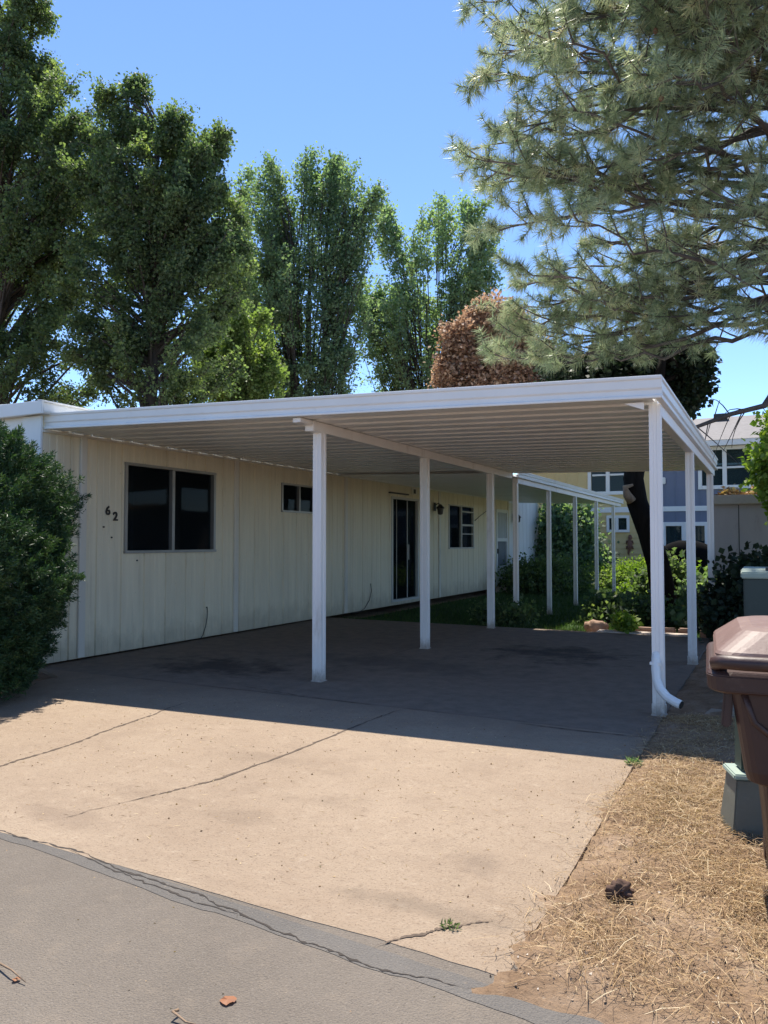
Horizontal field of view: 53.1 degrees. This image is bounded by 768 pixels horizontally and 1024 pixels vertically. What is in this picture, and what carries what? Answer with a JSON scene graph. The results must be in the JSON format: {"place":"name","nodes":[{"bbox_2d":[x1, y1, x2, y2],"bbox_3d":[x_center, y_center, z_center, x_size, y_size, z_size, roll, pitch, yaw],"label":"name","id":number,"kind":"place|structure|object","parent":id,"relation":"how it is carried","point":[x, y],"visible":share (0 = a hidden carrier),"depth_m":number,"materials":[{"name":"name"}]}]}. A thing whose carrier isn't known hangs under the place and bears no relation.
{"place":"outdoors","nodes":[
{"label":"outdoors","id":0,"kind":"place"},
{"bbox_2d":[0,830,602,1023],"bbox_3d":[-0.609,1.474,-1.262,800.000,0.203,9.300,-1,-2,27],"label":"road","id":1,"kind":"structure","parent":0,"point":[96,967],"depth_m":2.59,"materials":[{"name":"grey asphalt"}]},
{"bbox_2d":[0,962,25,982],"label":"stick","id":2,"kind":"object","parent":1,"relation":"on","point":[7,967],"visible":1,"depth_m":2.51,"materials":[{"name":"beige wood"}]},
{"bbox_2d":[171,1008,195,1023],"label":"stick","id":3,"kind":"object","parent":1,"relation":"on","point":[178,1015],"visible":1,"depth_m":2.27,"materials":[{"name":"beige wood"}]},
{"bbox_2d":[220,996,236,1004],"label":"dry leaf","id":4,"kind":"object","parent":1,"relation":"on","point":[225,1000],"visible":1,"depth_m":2.38,"materials":[{"name":"brown plant"}]},
{"bbox_2d":[0,688,625,1011],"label":"leaf crumbs","id":5,"kind":"object","parent":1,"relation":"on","point":[291,780],"visible":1,"depth_m":4.53,"materials":[{"name":"plant"}]},
{"bbox_2d":[0,618,710,974],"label":"driveway","id":6,"kind":"structure","parent":0,"point":[564,694],"depth_m":4.90,"materials":[{"name":"beige concrete"}]},
{"bbox_2d":[43,375,717,716],"bbox_3d":[0.779,0.421,10.526,6.824,2.982,7.376,-1,-2,27],"label":"carport","id":7,"kind":"object","parent":6,"relation":"on","point":[629,424],"visible":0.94,"depth_m":8.27,"materials":[{"name":"paint"}]},
{"bbox_2d":[439,917,461,930],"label":"weed","id":8,"kind":"object","parent":6,"relation":"on","point":[449,922],"visible":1,"depth_m":2.82,"materials":[{"name":"green plant"}]},
{"bbox_2d":[624,756,643,764],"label":"weed","id":9,"kind":"object","parent":6,"relation":"on","point":[635,760],"visible":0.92,"depth_m":4.89,"materials":[{"name":"green plant"}]},
{"bbox_2d":[0,0,767,474],"label":"sky","id":10,"kind":"structure","parent":0,"point":[370,80],"materials":[{"name":"blue"}]},
{"bbox_2d":[32,588,767,1023],"bbox_3d":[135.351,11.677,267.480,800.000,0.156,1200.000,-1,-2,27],"label":"ground","id":11,"kind":"structure","parent":0,"point":[696,694],"depth_m":2.78,"materials":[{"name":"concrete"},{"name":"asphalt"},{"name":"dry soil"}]},
{"bbox_2d":[0,420,92,700],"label":"juniper shrub","id":12,"kind":"object","parent":11,"relation":"on","point":[38,499],"visible":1,"depth_m":6.97,"materials":[{"name":"green leaf"},{"name":"grey bark"}]},
{"bbox_2d":[0,0,112,408],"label":"broadleaf tree","id":13,"kind":"object","parent":11,"relation":"on","point":[40,219],"visible":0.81,"depth_m":21.69,"materials":[{"name":"green plant"}]},
{"bbox_2d":[37,67,261,408],"bbox_3d":[-5.832,-4.688,19.512,6.527,13.941,3.919,-1,-2,27],"label":"broadleaf tree","id":14,"kind":"object","parent":11,"relation":"on","point":[179,251],"visible":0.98,"depth_m":18.76,"materials":[{"name":"green plant"}]},
{"bbox_2d":[183,160,262,401],"bbox_3d":[-8.110,-7.383,39.149,4.374,20.798,4.546,0,-2,-11],"label":"broadleaf tree","id":15,"kind":"object","parent":11,"relation":"on","point":[249,173],"visible":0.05,"depth_m":38.53,"materials":[{"name":"green plant"}]},
{"bbox_2d":[189,298,289,401],"bbox_3d":[-4.429,-2.009,23.791,3.253,8.899,2.799,0,-2,0],"label":"broadleaf tree","id":16,"kind":"object","parent":11,"relation":"on","point":[260,359],"visible":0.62,"depth_m":23.04,"materials":[{"name":"green plant"}]},
{"bbox_2d":[0,400,538,663],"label":"mobile home","id":17,"kind":"object","parent":11,"relation":"on","point":[173,545],"visible":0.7,"depth_m":12.42,"materials":[{"name":"beige metal"}]},
{"bbox_2d":[123,462,216,552],"bbox_3d":[-2.989,-0.018,10.731,0.183,1.195,1.815,-1,-2,27],"label":"window","id":18,"kind":"structure","parent":17,"relation":"in","point":[129,468],"depth_m":10.69,"materials":[{"name":"glass"}]},
{"bbox_2d":[281,483,312,513],"bbox_3d":[-1.520,-0.232,13.573,0.116,0.500,1.110,-1,-2,27],"label":"window","id":19,"kind":"structure","parent":17,"relation":"in","point":[298,487],"depth_m":13.56,"materials":[{"name":"glass"}]},
{"bbox_2d":[388,492,419,602],"bbox_3d":[0.440,0.790,17.394,0.135,2.410,1.575,-1,-2,27],"label":"sliding door","id":20,"kind":"structure","parent":17,"relation":"in","point":[416,501],"depth_m":17.65,"materials":[{"name":"black glass"}]},
{"bbox_2d":[448,504,474,548],"bbox_3d":[2.025,0.411,20.641,0.184,1.175,1.865,-1,-2,27],"label":"window","id":21,"kind":"structure","parent":17,"relation":"in","point":[463,512],"depth_m":21.05,"materials":[{"name":"black glass"}]},
{"bbox_2d":[496,509,507,586],"bbox_3d":[3.629,1.094,23.644,0.120,2.340,1.120,-1,-2,27],"label":"storm door","id":22,"kind":"structure","parent":17,"relation":"in","point":[501,515],"depth_m":23.65,"materials":[{"name":"metal"}]},
{"bbox_2d":[229,141,390,397],"bbox_3d":[-2.923,-5.681,28.537,5.005,16.636,5.578,1,-2,-25],"label":"broadleaf tree","id":23,"kind":"object","parent":11,"relation":"on","point":[337,292],"visible":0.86,"depth_m":27.82,"materials":[{"name":"green plant"}]},
{"bbox_2d":[350,187,507,392],"bbox_3d":[1.962,-6.866,38.269,8.542,19.729,4.998,-1,-2,27],"label":"broadleaf tree","id":24,"kind":"object","parent":11,"relation":"on","point":[397,309],"visible":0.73,"depth_m":37.88,"materials":[{"name":"green plant"}]},
{"bbox_2d":[426,287,554,388],"bbox_3d":[4.127,-2.914,28.660,5.488,11.150,3.538,-1,-2,27],"label":"dead tree","id":25,"kind":"object","parent":11,"relation":"on","point":[460,363],"visible":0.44,"depth_m":28.23,"materials":[{"name":"brown plant"}]},
{"bbox_2d":[584,619,608,631],"bbox_3d":[3.438,1.866,12.480,0.414,0.247,0.254,-1,-2,27],"label":"rock","id":26,"kind":"object","parent":11,"relation":"on","point":[592,625],"visible":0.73,"depth_m":12.40,"materials":[{"name":"brown stone"}]},
{"bbox_2d":[442,0,767,459],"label":"pine tree","id":27,"kind":"object","parent":11,"relation":"on","point":[730,41],"visible":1,"depth_m":11.65,"materials":[{"name":"green plant"}]},
{"bbox_2d":[474,712,767,1023],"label":"straw","id":28,"kind":"object","parent":11,"relation":"on","point":[676,805],"visible":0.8,"depth_m":3.19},
{"bbox_2d":[605,878,634,901],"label":"dirt clump","id":29,"kind":"object","parent":28,"relation":"on","point":[620,886],"visible":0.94,"depth_m":2.98,"materials":[{"name":"soil"}]},
{"bbox_2d":[609,609,643,633],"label":"weed","id":30,"kind":"object","parent":11,"relation":"on","point":[626,623],"visible":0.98,"depth_m":11.92,"materials":[{"name":"green plant"}]},
{"bbox_2d":[596,629,687,636],"bbox_3d":[3.983,1.914,11.859,1.350,0.120,0.245,-1,-2,27],"label":"concrete paver","id":31,"kind":"object","parent":11,"relation":"on","point":[646,633],"visible":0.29,"depth_m":11.82,"materials":[{"name":"grey concrete"}]},
{"bbox_2d":[635,627,651,631],"bbox_3d":[4.165,1.911,12.291,0.312,0.140,0.130,-1,-2,27],"label":"edging stone","id":32,"kind":"object","parent":11,"relation":"on","point":[646,629],"visible":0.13,"depth_m":12.24,"materials":[{"name":"brown stone"}]},
{"bbox_2d":[665,627,675,632],"bbox_3d":[4.450,1.901,12.147,0.303,0.148,0.130,-1,-2,27],"label":"edging stone","id":33,"kind":"object","parent":11,"relation":"on","point":[669,630],"visible":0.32,"depth_m":12.07,"materials":[{"name":"brown stone"}]},
{"bbox_2d":[678,628,687,633],"bbox_3d":[4.736,1.894,12.003,0.265,0.152,0.130,-1,-2,27],"label":"edging stone","id":34,"kind":"object","parent":11,"relation":"on","point":[683,630],"visible":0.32,"depth_m":11.98,"materials":[{"name":"brown stone"}]},
{"bbox_2d":[705,699,722,713],"bbox_3d":[3.066,1.678,6.778,0.150,0.045,1.500,-2,-3,35],"label":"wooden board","id":35,"kind":"object","parent":11,"relation":"on","point":[712,710],"visible":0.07,"depth_m":6.35,"materials":[{"name":"grey wood"}]},
{"bbox_2d":[681,541,767,642],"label":"shrub","id":36,"kind":"object","parent":11,"relation":"on","point":[723,602],"visible":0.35,"depth_m":10.94,"materials":[{"name":"green plant"}]},
{"bbox_2d":[706,615,767,870],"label":"trash bin","id":37,"kind":"object","parent":11,"relation":"on","point":[737,662],"visible":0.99,"depth_m":2.69,"materials":[{"name":"brown plastic"}]},
{"bbox_2d":[720,717,762,839],"bbox_3d":[1.778,1.194,3.733,0.248,0.820,0.248,0,-2,9],"label":"pedestal","id":38,"kind":"object","parent":11,"relation":"on","point":[741,807],"visible":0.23,"depth_m":3.64,"materials":[{"name":"grey concrete"}]},
{"bbox_2d":[741,566,767,615],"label":"utility box","id":39,"kind":"object","parent":11,"relation":"on","point":[755,584],"visible":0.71,"depth_m":6.85,"materials":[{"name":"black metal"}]},
{"bbox_2d":[343,586,699,636],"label":"lawn","id":40,"kind":"structure","parent":0,"point":[445,619],"depth_m":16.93,"materials":[{"name":"green plant"}]},
{"bbox_2d":[339,472,623,614],"bbox_3d":[3.227,0.796,19.107,3.344,2.909,11.844,-1,-2,27],"label":"patio cover","id":41,"kind":"object","parent":40,"relation":"on","point":[523,488],"visible":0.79,"depth_m":16.63,"materials":[{"name":"metal"}]},
{"bbox_2d":[466,592,547,627],"bbox_3d":[2.121,1.777,13.659,1.463,0.678,1.149,-1,-2,27],"label":"shrub","id":42,"kind":"object","parent":40,"relation":"on","point":[514,613],"visible":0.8,"depth_m":13.51,"materials":[{"name":"green plant"}]},
{"bbox_2d":[496,587,521,592],"bbox_3d":[3.959,2.371,23.417,0.730,0.190,1.300,-1,-2,27],"label":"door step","id":43,"kind":"object","parent":40,"relation":"on","point":[497,589],"depth_m":22.97,"materials":[{"name":"concrete"}]},
{"bbox_2d":[481,547,608,596],"bbox_3d":[4.983,1.784,23.337,3.461,1.460,4.923,-1,-2,27],"label":"shrub","id":44,"kind":"object","parent":40,"relation":"on","point":[533,578],"visible":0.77,"depth_m":22.46,"materials":[{"name":"green plant"}]},
{"bbox_2d":[532,503,625,570],"bbox_3d":[6.475,0.966,27.172,3.628,3.244,3.690,2,-3,-40],"label":"shrub","id":45,"kind":"object","parent":40,"relation":"on","point":[562,526],"visible":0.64,"depth_m":26.49,"materials":[{"name":"green plant"}]},
{"bbox_2d":[531,471,649,568],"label":"yellow house","id":46,"kind":"structure","parent":40,"relation":"on","point":[610,483],"depth_m":29.25,"materials":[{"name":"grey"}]},
{"bbox_2d":[588,472,623,494],"bbox_3d":[8.581,-1.434,29.370,1.565,1.582,0.188,-1,-2,27],"label":"window","id":47,"kind":"structure","parent":46,"relation":"in","point":[608,483],"depth_m":29.33,"materials":[{"name":"grey"}]},
{"bbox_2d":[606,515,629,531],"bbox_3d":[8.875,0.454,29.149,0.846,0.656,0.188,-1,-2,27],"label":"window","id":48,"kind":"structure","parent":46,"relation":"in","point":[622,522],"depth_m":29.09,"materials":[{"name":"grey"}]},
{"bbox_2d":[626,535,633,554],"bbox_3d":[9.227,1.246,28.866,0.215,0.777,0.207,1,-2,-16],"label":"lizard ornament","id":49,"kind":"object","parent":46,"relation":"attached to","point":[629,543],"visible":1,"depth_m":28.82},
{"bbox_2d":[581,563,630,588],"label":"garden plant","id":50,"kind":"object","parent":40,"relation":"on","point":[620,578],"visible":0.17,"depth_m":25.01,"materials":[{"name":"green plant"}]},
{"bbox_2d":[532,332,722,608],"bbox_3d":[5.117,-0.862,16.314,3.890,6.220,2.367,-1,-2,27],"label":"leaning tree","id":51,"kind":"object","parent":40,"relation":"on","point":[691,387],"visible":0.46,"depth_m":15.37,"materials":[{"name":"black plant"}]},
{"bbox_2d":[572,585,687,628],"bbox_3d":[4.628,1.745,13.960,2.307,0.819,1.550,-1,-2,27],"label":"shrub","id":52,"kind":"object","parent":40,"relation":"on","point":[604,606],"visible":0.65,"depth_m":13.74,"materials":[{"name":"green plant"}]},
{"bbox_2d":[584,551,677,586],"bbox_3d":[8.206,1.952,25.531,2.812,1.324,3.420,2,-3,-45],"label":"garden plant","id":53,"kind":"object","parent":40,"relation":"on","point":[638,564],"visible":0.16,"depth_m":25.25,"materials":[{"name":"green plant"}]},
{"bbox_2d":[620,547,686,606],"bbox_3d":[5.795,1.461,16.035,1.734,1.502,1.596,-1,-2,27],"label":"shrub","id":54,"kind":"object","parent":40,"relation":"on","point":[678,570],"visible":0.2,"depth_m":15.84,"materials":[{"name":"green leaf"},{"name":"brown bark"}]},
{"bbox_2d":[616,557,707,591],"bbox_3d":[8.588,1.902,22.517,3.527,1.194,2.308,-1,-2,27],"label":"garden plant","id":55,"kind":"object","parent":40,"relation":"on","point":[627,585],"visible":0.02,"depth_m":22.92,"materials":[{"name":"green plant"}]},
{"bbox_2d":[664,540,707,570],"bbox_3d":[10.125,1.726,25.638,2.190,1.550,0.959,-1,-2,27],"label":"patio grill","id":56,"kind":"object","parent":40,"relation":"on","point":[701,550],"visible":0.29,"depth_m":25.26,"materials":[{"name":"black metal"}]},
{"bbox_2d":[670,566,720,630],"bbox_3d":[5.454,1.452,13.128,1.080,1.152,1.083,-1,-2,27],"label":"shrub","id":57,"kind":"object","parent":40,"relation":"on","point":[701,579],"visible":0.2,"depth_m":13.06,"materials":[{"name":"green plant"}]},
{"bbox_2d":[663,413,764,545],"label":"blue house","id":58,"kind":"structure","parent":40,"relation":"on","point":[730,472],"depth_m":27.91,"materials":[{"name":"blue painted siding"},{"name":"grey shingle"},{"name":"glass"}]},
{"bbox_2d":[663,522,706,545],"bbox_3d":[11.020,1.372,28.097,1.608,2.017,0.310,-1,-2,27],"label":"window","id":59,"kind":"structure","parent":58,"relation":"in","point":[672,531],"depth_m":28.14,"materials":[{"name":"grey"}]},
{"bbox_2d":[698,444,753,489],"bbox_3d":[12.246,-1.593,27.521,1.869,1.547,0.188,-1,-2,27],"label":"window","id":60,"kind":"structure","parent":58,"relation":"in","point":[730,471],"depth_m":27.47,"materials":[{"name":"grey"}]},
{"bbox_2d":[714,494,767,578],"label":"shed","id":61,"kind":"structure","parent":40,"relation":"on","point":[740,521],"depth_m":13.62,"materials":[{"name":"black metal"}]},
{"bbox_2d":[714,484,756,494],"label":"leaf litter","id":62,"kind":"object","parent":61,"relation":"on","point":[728,490],"visible":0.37,"depth_m":13.83,"materials":[{"name":"brown plant"}]},
{"bbox_2d":[738,407,767,525],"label":"tree","id":63,"kind":"object","parent":40,"relation":"on","point":[758,464],"visible":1,"depth_m":12.03,"materials":[{"name":"green plant"}]}
]}

